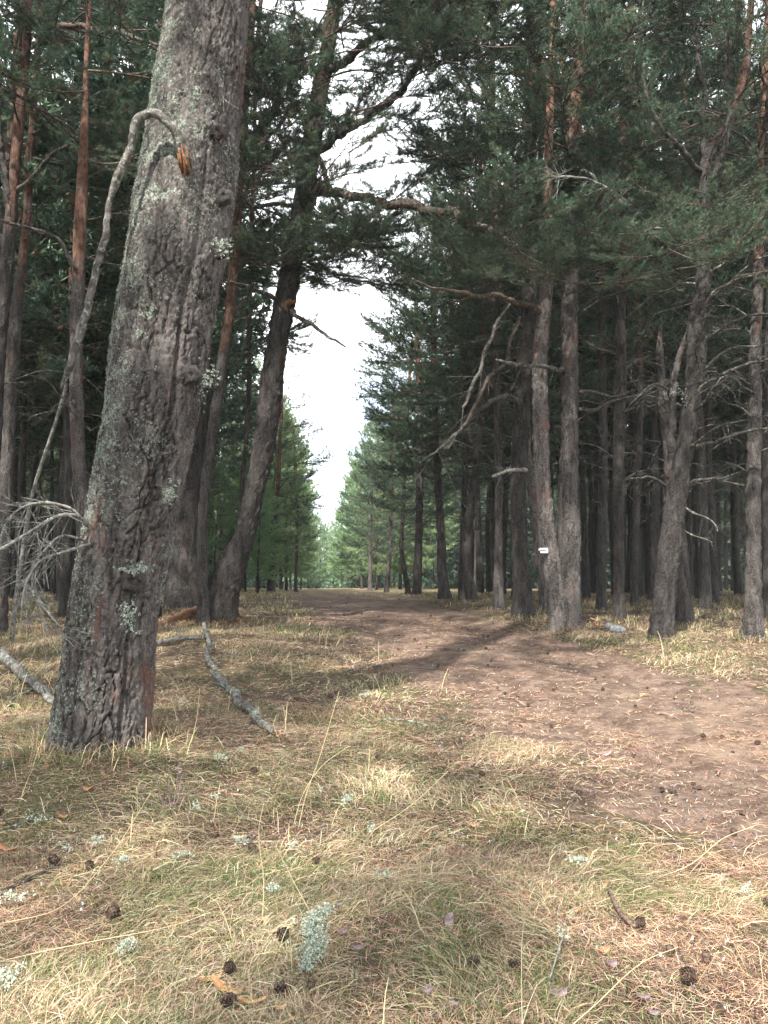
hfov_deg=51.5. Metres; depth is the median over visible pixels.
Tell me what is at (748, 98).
pine tree
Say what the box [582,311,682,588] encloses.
pine tree
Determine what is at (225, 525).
pine tree
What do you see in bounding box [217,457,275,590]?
young pine
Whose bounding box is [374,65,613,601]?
pine tree
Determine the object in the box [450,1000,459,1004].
bark flake
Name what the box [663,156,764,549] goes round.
pine tree
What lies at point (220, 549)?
pine tree
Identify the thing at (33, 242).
pine tree
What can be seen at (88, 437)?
pine tree
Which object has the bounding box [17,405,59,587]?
pine tree
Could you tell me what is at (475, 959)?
pine cone
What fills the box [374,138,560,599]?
pine tree
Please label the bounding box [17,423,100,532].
pine tree
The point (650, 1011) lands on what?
bark flake
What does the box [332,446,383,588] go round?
pine tree
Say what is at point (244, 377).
pine tree
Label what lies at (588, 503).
pine tree
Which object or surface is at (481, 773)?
pine cone
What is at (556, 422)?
pine tree
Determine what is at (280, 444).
pine tree
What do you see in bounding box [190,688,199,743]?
grass stalk
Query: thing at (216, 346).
pine tree
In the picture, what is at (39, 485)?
pine tree
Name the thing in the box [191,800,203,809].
lichen tuft
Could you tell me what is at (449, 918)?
dry leaf
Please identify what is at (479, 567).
pine tree
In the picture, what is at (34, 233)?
pine tree
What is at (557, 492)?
pine tree
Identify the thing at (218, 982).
wood chip
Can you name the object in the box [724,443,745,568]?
pine tree
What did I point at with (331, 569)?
pine tree
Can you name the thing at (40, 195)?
pine tree
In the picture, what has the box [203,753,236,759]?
lichen tuft
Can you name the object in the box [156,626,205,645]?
fallen branch
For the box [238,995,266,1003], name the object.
wood chip
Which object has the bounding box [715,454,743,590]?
pine tree
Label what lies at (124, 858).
lichen tuft
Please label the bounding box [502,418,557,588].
pine tree
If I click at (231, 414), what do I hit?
pine tree
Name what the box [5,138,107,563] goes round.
pine tree
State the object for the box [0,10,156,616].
pine tree
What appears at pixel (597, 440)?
pine tree
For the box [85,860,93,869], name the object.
pine cone
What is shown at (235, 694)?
fallen branch
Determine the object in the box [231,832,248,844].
lichen tuft
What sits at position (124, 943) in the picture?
lichen tuft
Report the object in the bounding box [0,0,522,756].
old pine
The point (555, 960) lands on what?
twig
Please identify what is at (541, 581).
pine tree
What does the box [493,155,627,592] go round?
pine tree
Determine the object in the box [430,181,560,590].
pine tree
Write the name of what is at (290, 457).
pine tree
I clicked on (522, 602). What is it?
pine tree
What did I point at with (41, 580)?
pine tree
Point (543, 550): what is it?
marker plate
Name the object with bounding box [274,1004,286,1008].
wood chip
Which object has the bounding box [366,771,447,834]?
grass stalk
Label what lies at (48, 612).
dead branch
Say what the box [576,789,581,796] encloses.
pine cone
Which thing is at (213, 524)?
young pine
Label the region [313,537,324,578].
young pine
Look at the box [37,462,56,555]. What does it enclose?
pine tree
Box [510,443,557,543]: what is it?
pine tree
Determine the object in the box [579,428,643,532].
pine tree
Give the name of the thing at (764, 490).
pine tree
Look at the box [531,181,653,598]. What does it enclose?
pine tree
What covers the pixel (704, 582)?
pine tree
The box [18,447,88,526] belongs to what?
pine tree
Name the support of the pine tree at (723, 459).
on the ground at (190, 648)
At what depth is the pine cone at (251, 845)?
3.43 m
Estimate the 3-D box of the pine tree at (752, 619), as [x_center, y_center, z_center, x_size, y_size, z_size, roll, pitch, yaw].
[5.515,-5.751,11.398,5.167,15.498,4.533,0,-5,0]
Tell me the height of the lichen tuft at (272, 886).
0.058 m
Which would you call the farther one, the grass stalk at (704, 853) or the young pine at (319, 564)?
the young pine at (319, 564)
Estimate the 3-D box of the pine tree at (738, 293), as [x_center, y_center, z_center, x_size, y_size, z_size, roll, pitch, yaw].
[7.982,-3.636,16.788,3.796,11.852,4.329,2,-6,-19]
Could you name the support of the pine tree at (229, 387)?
on the ground at (190, 648)
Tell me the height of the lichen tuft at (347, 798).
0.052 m
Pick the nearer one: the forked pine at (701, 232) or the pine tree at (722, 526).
the forked pine at (701, 232)
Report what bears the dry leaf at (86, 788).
on the ground at (190, 648)
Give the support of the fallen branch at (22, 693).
on the ground at (190, 648)
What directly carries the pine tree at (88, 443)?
on the ground at (190, 648)
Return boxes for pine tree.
[0,0,153,544]
[0,0,155,358]
[0,0,163,634]
[0,0,164,456]
[0,0,320,618]
[0,1,128,509]
[0,2,150,602]
[0,9,57,324]
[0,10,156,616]
[0,74,106,456]
[0,81,60,404]
[0,133,49,341]
[0,206,111,575]
[0,234,41,297]
[1,283,91,595]
[1,304,101,585]
[3,9,223,339]
[5,115,125,599]
[5,133,67,595]
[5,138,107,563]
[5,276,59,462]
[9,191,106,598]
[16,204,107,537]
[17,371,60,510]
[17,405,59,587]
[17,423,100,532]
[18,239,109,594]
[18,405,57,590]
[18,405,88,592]
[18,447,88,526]
[18,452,59,539]
[19,208,53,591]
[19,404,53,540]
[26,131,124,465]
[26,470,56,512]
[29,449,49,507]
[36,192,219,478]
[37,451,56,583]
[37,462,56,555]
[40,201,103,482]
[41,391,100,475]
[43,405,93,483]
[45,344,107,452]
[50,245,234,451]
[59,0,386,623]
[68,34,271,591]
[69,0,347,607]
[84,428,99,488]
[100,173,290,538]
[102,279,246,575]
[126,0,590,621]
[167,189,272,572]
[207,259,268,563]
[208,284,283,590]
[209,303,256,528]
[210,162,279,487]
[210,336,259,588]
[212,341,258,534]
[213,388,263,588]
[213,444,234,576]
[214,422,239,570]
[216,384,256,564]
[217,0,336,607]
[218,355,300,588]
[223,359,338,591]
[239,393,309,590]
[252,404,319,589]
[259,408,324,589]
[274,406,326,591]
[275,464,320,588]
[298,485,322,588]
[302,510,320,587]
[326,504,354,587]
[328,480,366,587]
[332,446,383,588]
[334,441,405,590]
[342,408,412,589]
[342,424,404,587]
[343,387,433,591]
[351,164,511,598]
[353,232,471,594]
[354,322,455,593]
[366,440,435,588]
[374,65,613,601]
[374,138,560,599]
[378,375,459,573]
[379,0,695,618]
[381,181,511,593]
[385,3,628,609]
[405,341,470,553]
[412,445,457,588]
[412,471,443,588]
[415,410,509,542]
[424,346,509,578]
[426,0,651,609]
[427,276,511,591]
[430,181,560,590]
[436,76,610,597]
[441,187,560,596]
[441,444,503,585]
[444,418,534,590]
[445,436,533,551]
[446,226,561,549]
[448,224,559,593]
[448,492,485,588]
[450,473,502,527]
[451,154,613,519]
[471,10,663,599]
[474,325,559,534]
[480,464,510,533]
[481,5,749,610]
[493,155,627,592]
[497,0,767,621]
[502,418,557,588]
[506,182,628,533]
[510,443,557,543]
[526,461,593,524]
[526,469,579,540]
[531,143,686,595]
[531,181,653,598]
[531,363,609,539]
[551,413,647,592]
[553,0,750,600]
[553,2,767,605]
[554,52,697,597]
[554,461,626,556]
[558,1,767,608]
[559,198,686,595]
[562,117,726,537]
[578,309,677,592]
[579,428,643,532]
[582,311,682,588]
[584,307,668,593]
[584,373,663,593]
[585,449,647,550]
[589,0,767,641]
[607,88,729,596]
[607,422,716,526]
[612,287,685,575]
[612,395,727,528]
[625,18,764,598]
[625,384,725,495]
[626,120,747,535]
[626,242,747,597]
[627,92,767,603]
[627,286,742,592]
[643,13,767,620]
[645,92,767,520]
[645,373,745,552]
[661,415,745,545]
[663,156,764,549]
[667,267,764,469]
[683,23,767,357]
[711,263,761,534]
[711,388,761,551]
[711,432,761,539]
[712,312,746,594]
[712,433,761,558]
[713,239,764,407]
[714,393,746,456]
[714,458,744,590]
[715,410,761,552]
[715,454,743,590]
[715,462,761,578]
[715,479,761,563]
[715,483,761,559]
[715,487,744,589]
[722,29,767,327]
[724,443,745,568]
[739,73,767,362]
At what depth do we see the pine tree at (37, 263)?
16.73 m
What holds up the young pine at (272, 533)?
on the ground at (190, 648)
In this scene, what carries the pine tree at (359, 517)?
on the ground at (190, 648)
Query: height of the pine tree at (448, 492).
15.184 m
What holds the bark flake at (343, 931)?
on the ground at (190, 648)
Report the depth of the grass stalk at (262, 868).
2.76 m
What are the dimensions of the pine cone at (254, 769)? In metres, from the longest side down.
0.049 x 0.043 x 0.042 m
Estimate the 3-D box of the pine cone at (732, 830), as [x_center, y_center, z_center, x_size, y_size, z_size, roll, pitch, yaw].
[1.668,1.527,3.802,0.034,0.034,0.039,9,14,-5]
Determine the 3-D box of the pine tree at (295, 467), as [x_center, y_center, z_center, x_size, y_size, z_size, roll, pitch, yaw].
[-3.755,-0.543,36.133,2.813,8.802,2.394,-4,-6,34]
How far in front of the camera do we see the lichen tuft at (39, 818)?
3.72 m
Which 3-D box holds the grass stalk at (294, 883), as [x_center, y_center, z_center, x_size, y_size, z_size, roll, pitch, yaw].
[-0.315,1.295,2.790,0.149,0.236,0.005,-1,-5,15]
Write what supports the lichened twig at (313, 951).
on the ground at (190, 648)
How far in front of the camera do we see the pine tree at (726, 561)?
46.90 m
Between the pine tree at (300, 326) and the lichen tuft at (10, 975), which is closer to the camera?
the lichen tuft at (10, 975)
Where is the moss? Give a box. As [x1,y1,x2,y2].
[0,701,767,1023]
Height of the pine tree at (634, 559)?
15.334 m
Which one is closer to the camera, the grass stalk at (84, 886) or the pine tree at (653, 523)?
the grass stalk at (84, 886)
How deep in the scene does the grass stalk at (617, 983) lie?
2.02 m
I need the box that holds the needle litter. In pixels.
[0,615,767,1023]
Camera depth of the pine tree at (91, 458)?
32.33 m
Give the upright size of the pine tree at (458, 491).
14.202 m
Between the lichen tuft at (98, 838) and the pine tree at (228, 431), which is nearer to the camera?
the lichen tuft at (98, 838)
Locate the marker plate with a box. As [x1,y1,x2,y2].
[539,548,547,552]
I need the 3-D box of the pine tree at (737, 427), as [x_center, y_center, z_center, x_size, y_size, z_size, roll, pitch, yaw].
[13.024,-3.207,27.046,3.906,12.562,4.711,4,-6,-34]
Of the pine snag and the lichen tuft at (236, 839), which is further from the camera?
the pine snag
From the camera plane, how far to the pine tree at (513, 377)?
19.85 m
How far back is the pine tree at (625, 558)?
31.55 m
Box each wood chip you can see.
[198,973,221,980]
[210,974,241,994]
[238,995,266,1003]
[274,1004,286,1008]
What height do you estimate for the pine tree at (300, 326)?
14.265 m
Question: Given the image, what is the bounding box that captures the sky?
[0,0,764,551]
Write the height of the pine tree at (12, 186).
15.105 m
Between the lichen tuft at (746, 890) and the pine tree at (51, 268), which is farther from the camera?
the pine tree at (51, 268)
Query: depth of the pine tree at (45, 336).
19.21 m
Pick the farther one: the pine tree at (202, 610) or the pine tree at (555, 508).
the pine tree at (555, 508)
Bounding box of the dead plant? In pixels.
[148,765,191,810]
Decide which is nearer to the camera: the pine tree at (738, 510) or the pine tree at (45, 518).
the pine tree at (738, 510)
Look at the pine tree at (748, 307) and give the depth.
17.35 m
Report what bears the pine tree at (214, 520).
on the ground at (190, 648)
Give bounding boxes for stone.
[610,625,625,632]
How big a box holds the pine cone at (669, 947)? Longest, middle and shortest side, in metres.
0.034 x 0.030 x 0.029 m
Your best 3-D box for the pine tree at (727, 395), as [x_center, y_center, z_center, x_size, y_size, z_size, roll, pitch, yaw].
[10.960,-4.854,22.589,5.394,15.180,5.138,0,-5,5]
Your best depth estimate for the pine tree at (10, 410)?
11.71 m
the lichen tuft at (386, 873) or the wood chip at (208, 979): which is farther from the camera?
the lichen tuft at (386, 873)
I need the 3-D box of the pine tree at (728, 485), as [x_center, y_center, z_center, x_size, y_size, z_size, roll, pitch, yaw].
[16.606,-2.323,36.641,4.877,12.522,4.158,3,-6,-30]
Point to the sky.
(327, 372)
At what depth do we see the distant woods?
61.88 m
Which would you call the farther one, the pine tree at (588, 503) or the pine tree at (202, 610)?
the pine tree at (588, 503)
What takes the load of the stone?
on the ground at (190, 648)
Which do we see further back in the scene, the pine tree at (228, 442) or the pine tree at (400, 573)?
the pine tree at (400, 573)
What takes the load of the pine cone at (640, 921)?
on the needle litter
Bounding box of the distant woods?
[25,432,762,588]
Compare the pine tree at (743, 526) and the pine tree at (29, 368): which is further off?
the pine tree at (743, 526)
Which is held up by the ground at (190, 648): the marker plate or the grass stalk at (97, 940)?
the grass stalk at (97, 940)
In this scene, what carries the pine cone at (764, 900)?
on the ground at (190, 648)
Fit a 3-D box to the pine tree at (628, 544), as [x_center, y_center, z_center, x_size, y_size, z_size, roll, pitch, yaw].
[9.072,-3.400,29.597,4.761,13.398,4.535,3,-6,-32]
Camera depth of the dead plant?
4.01 m
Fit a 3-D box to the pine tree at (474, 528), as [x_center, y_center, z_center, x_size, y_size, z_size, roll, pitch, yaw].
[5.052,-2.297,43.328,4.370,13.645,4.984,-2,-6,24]
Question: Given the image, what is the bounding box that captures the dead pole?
[9,383,67,641]
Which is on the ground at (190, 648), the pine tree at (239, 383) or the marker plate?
the pine tree at (239, 383)
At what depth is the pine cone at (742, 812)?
4.26 m
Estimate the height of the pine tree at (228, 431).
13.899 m
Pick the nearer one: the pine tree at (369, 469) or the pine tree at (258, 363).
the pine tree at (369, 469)
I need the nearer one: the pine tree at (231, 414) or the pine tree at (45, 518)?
the pine tree at (231, 414)
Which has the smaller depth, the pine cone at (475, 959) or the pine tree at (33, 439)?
the pine cone at (475, 959)
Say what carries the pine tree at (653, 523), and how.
on the ground at (190, 648)
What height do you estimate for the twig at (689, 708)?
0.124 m
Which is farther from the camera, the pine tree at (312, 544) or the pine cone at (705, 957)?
the pine tree at (312, 544)
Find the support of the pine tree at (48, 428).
on the ground at (190, 648)
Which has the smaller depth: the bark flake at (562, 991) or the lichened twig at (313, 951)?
the bark flake at (562, 991)
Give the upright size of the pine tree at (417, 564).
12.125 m
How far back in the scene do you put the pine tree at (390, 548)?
32.94 m
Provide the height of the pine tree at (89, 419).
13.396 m
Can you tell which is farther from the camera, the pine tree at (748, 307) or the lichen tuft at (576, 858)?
the pine tree at (748, 307)
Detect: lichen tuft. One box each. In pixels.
[0,889,36,904]
[0,962,30,989]
[22,808,52,822]
[57,840,72,852]
[87,834,104,846]
[112,855,130,863]
[112,933,139,955]
[170,850,194,859]
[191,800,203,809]
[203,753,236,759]
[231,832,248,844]
[266,879,280,893]
[285,839,298,848]
[341,792,351,804]
[366,822,374,831]
[374,868,392,877]
[553,925,571,939]
[564,849,590,864]
[740,881,753,895]
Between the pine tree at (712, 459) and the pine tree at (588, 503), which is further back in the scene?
the pine tree at (588, 503)
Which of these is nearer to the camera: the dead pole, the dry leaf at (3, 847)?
the dry leaf at (3, 847)
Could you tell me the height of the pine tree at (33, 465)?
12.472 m
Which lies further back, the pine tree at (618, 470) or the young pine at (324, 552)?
the young pine at (324, 552)
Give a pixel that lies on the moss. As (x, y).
(333, 724)
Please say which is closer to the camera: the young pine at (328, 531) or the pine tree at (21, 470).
the pine tree at (21, 470)
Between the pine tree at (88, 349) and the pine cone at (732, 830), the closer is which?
the pine cone at (732, 830)
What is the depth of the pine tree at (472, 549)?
30.81 m
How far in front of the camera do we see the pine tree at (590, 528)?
29.55 m
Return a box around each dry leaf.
[0,844,17,850]
[83,784,94,790]
[445,912,453,929]
[598,945,610,953]
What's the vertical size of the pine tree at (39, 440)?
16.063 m
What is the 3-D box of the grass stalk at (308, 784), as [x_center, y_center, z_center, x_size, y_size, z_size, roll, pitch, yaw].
[-0.302,1.310,3.812,0.268,0.360,0.013,1,-5,-13]
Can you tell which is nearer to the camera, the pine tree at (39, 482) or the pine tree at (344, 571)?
the pine tree at (39, 482)
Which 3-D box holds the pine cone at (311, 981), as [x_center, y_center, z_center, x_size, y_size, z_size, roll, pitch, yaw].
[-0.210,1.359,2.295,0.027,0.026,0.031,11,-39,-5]
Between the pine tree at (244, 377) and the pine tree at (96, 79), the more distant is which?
the pine tree at (244, 377)
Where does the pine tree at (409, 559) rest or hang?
on the ground at (190, 648)
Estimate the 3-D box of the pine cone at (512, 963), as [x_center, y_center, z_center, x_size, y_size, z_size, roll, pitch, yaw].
[0.391,1.354,2.376,0.046,0.040,0.040,22,-16,17]
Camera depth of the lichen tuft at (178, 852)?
3.31 m
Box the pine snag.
[591,319,716,625]
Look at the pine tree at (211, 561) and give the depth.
38.74 m
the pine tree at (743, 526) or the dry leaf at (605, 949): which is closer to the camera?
the dry leaf at (605, 949)
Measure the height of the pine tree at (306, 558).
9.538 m
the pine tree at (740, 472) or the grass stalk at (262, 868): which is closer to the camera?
the grass stalk at (262, 868)
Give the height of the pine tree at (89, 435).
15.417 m
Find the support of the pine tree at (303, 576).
on the ground at (190, 648)
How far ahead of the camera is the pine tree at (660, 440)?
28.29 m
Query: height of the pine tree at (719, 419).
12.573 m
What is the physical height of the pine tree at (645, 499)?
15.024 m
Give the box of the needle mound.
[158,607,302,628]
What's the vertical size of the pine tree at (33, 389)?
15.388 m
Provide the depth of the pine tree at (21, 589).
30.07 m
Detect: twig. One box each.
[0,801,59,831]
[0,835,83,891]
[287,898,350,972]
[383,702,460,727]
[548,938,562,981]
[604,888,636,927]
[682,695,694,712]
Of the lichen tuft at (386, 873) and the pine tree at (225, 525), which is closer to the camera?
the lichen tuft at (386, 873)
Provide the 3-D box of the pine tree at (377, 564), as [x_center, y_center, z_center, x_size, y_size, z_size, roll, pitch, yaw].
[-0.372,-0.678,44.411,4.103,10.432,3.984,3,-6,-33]
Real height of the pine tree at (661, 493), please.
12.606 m
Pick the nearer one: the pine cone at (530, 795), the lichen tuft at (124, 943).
the lichen tuft at (124, 943)
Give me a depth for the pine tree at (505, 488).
24.34 m
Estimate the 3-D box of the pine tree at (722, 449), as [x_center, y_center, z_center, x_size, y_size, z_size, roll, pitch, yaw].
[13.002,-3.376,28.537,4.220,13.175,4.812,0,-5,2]
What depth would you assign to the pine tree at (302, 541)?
46.44 m
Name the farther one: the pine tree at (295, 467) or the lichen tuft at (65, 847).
the pine tree at (295, 467)
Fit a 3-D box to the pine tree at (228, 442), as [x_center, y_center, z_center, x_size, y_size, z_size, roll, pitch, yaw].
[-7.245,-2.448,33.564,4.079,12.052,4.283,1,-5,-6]
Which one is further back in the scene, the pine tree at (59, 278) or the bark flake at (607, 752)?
the pine tree at (59, 278)
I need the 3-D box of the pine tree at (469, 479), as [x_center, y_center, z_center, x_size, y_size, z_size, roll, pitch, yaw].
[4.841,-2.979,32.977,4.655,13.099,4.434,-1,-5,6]
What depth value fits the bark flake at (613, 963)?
2.40 m
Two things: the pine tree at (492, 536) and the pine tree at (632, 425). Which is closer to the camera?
the pine tree at (632, 425)
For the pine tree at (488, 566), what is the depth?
28.87 m
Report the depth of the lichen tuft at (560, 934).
2.52 m
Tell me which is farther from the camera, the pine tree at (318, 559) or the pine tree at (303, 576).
the pine tree at (318, 559)
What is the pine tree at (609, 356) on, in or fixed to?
on the ground at (190, 648)
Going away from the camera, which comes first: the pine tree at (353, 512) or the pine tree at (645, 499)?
the pine tree at (645, 499)
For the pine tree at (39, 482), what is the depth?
27.29 m
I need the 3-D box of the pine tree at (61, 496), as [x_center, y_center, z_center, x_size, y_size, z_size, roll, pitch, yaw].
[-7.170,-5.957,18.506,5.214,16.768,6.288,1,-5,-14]
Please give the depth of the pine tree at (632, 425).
21.47 m
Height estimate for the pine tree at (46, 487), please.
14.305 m
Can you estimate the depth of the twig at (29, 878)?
3.15 m
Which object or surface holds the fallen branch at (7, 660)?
on the ground at (190, 648)
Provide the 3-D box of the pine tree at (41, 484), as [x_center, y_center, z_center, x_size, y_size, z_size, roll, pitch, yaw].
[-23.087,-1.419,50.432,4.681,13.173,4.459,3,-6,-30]
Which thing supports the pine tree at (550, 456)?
on the ground at (190, 648)
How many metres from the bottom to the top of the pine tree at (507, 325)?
15.810 m
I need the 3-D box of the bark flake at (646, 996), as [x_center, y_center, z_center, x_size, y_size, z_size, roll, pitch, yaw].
[0.717,1.338,2.202,0.048,0.012,0.028,12,-18,-14]
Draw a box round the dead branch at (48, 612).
[20,583,60,626]
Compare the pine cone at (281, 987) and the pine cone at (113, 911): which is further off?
the pine cone at (113, 911)
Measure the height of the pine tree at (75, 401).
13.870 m
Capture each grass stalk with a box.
[0,796,148,923]
[0,912,210,961]
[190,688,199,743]
[258,803,263,918]
[275,845,309,911]
[293,746,348,825]
[298,693,338,828]
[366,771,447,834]
[573,947,678,1023]
[656,826,753,878]
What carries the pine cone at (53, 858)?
on the ground at (190, 648)
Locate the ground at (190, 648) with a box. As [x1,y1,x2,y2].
[0,588,767,1023]
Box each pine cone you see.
[48,853,58,864]
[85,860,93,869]
[106,904,120,919]
[219,991,236,1007]
[223,960,235,973]
[248,842,256,851]
[250,767,257,773]
[273,980,290,997]
[276,927,289,941]
[307,979,315,988]
[313,857,320,864]
[467,954,479,967]
[478,771,484,776]
[508,958,522,972]
[526,792,533,799]
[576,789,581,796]
[635,916,645,926]
[665,944,674,954]
[679,966,696,983]
[701,951,711,962]
[729,828,736,835]
[739,809,745,815]
[762,897,767,906]
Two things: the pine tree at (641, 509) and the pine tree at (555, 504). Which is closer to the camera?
the pine tree at (641, 509)
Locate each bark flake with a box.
[336,928,347,933]
[350,945,364,949]
[420,985,434,993]
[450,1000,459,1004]
[550,987,566,998]
[597,750,610,754]
[604,959,617,966]
[636,993,649,998]
[646,1007,660,1014]
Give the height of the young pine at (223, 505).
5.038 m
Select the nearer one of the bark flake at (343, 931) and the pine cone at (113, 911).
the bark flake at (343, 931)
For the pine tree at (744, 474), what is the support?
on the ground at (190, 648)
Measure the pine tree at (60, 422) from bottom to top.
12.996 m
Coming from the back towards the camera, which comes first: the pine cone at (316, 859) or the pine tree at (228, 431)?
the pine tree at (228, 431)
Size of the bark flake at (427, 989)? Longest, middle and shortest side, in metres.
0.044 x 0.028 x 0.015 m
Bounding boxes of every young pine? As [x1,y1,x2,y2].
[207,456,238,577]
[207,482,219,572]
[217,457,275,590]
[232,474,285,592]
[310,516,332,587]
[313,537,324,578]
[315,520,338,578]
[325,520,338,576]
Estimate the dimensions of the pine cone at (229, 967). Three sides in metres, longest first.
0.041 x 0.036 x 0.035 m
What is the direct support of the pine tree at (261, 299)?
on the ground at (190, 648)
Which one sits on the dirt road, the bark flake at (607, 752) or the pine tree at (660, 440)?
the bark flake at (607, 752)
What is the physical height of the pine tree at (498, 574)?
15.517 m
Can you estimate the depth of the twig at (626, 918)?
2.75 m
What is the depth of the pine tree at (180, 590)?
16.34 m
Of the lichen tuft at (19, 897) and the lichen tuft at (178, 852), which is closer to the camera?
the lichen tuft at (19, 897)
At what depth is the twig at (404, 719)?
6.20 m
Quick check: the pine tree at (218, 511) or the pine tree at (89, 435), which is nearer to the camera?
the pine tree at (89, 435)
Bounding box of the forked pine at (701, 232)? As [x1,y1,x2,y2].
[538,0,767,641]
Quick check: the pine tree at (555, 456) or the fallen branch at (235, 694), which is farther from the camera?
the pine tree at (555, 456)
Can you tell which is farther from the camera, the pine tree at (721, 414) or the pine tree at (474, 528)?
the pine tree at (474, 528)
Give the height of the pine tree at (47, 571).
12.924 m
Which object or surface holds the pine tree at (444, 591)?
on the ground at (190, 648)
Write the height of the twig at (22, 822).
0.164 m
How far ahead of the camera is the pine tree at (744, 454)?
33.35 m
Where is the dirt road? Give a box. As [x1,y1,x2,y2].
[283,588,767,879]
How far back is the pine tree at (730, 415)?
25.26 m
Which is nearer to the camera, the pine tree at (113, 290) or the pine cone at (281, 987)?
the pine cone at (281, 987)
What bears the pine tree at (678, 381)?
on the ground at (190, 648)
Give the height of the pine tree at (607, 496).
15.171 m
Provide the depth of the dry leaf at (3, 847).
3.43 m
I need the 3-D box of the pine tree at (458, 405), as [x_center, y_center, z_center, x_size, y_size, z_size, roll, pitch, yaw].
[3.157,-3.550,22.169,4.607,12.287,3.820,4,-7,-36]
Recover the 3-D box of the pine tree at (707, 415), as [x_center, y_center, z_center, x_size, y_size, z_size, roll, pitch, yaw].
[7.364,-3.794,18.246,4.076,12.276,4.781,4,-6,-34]
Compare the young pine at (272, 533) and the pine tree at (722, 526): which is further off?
the pine tree at (722, 526)
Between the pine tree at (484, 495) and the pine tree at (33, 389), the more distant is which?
the pine tree at (484, 495)
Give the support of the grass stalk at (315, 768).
on the ground at (190, 648)
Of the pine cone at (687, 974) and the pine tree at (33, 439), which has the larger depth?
the pine tree at (33, 439)
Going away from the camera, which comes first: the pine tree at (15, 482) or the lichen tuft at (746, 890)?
the lichen tuft at (746, 890)
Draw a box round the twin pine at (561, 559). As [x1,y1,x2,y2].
[400,0,767,631]
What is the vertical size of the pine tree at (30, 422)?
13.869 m
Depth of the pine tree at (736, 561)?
26.18 m
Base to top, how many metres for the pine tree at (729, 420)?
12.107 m
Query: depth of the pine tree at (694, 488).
20.25 m
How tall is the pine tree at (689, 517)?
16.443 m
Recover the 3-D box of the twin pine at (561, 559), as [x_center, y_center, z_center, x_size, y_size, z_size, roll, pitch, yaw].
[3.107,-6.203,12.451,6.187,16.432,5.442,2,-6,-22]
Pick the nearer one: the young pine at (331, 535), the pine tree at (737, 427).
the pine tree at (737, 427)
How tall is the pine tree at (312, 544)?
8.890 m
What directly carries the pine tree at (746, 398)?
on the ground at (190, 648)
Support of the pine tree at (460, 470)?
on the ground at (190, 648)
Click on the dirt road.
(357, 604)
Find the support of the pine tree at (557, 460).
on the ground at (190, 648)
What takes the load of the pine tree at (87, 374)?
on the ground at (190, 648)
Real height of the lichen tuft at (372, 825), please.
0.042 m
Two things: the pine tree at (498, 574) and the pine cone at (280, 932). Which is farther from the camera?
the pine tree at (498, 574)
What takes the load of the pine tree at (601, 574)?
on the ground at (190, 648)
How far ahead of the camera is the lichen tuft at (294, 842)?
3.44 m
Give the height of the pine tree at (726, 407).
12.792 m
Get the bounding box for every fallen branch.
[0,647,53,704]
[0,688,33,707]
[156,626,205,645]
[198,622,280,736]
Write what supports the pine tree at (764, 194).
on the ground at (190, 648)
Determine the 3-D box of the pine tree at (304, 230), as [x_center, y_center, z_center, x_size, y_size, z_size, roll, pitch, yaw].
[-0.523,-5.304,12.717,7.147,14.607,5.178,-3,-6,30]
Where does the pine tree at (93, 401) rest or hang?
on the ground at (190, 648)
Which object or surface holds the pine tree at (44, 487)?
on the ground at (190, 648)
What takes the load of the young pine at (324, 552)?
on the ground at (190, 648)
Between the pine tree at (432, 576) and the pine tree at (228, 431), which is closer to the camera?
the pine tree at (228, 431)
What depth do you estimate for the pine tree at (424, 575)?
58.31 m
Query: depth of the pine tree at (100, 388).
23.36 m
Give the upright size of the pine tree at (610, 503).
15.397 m

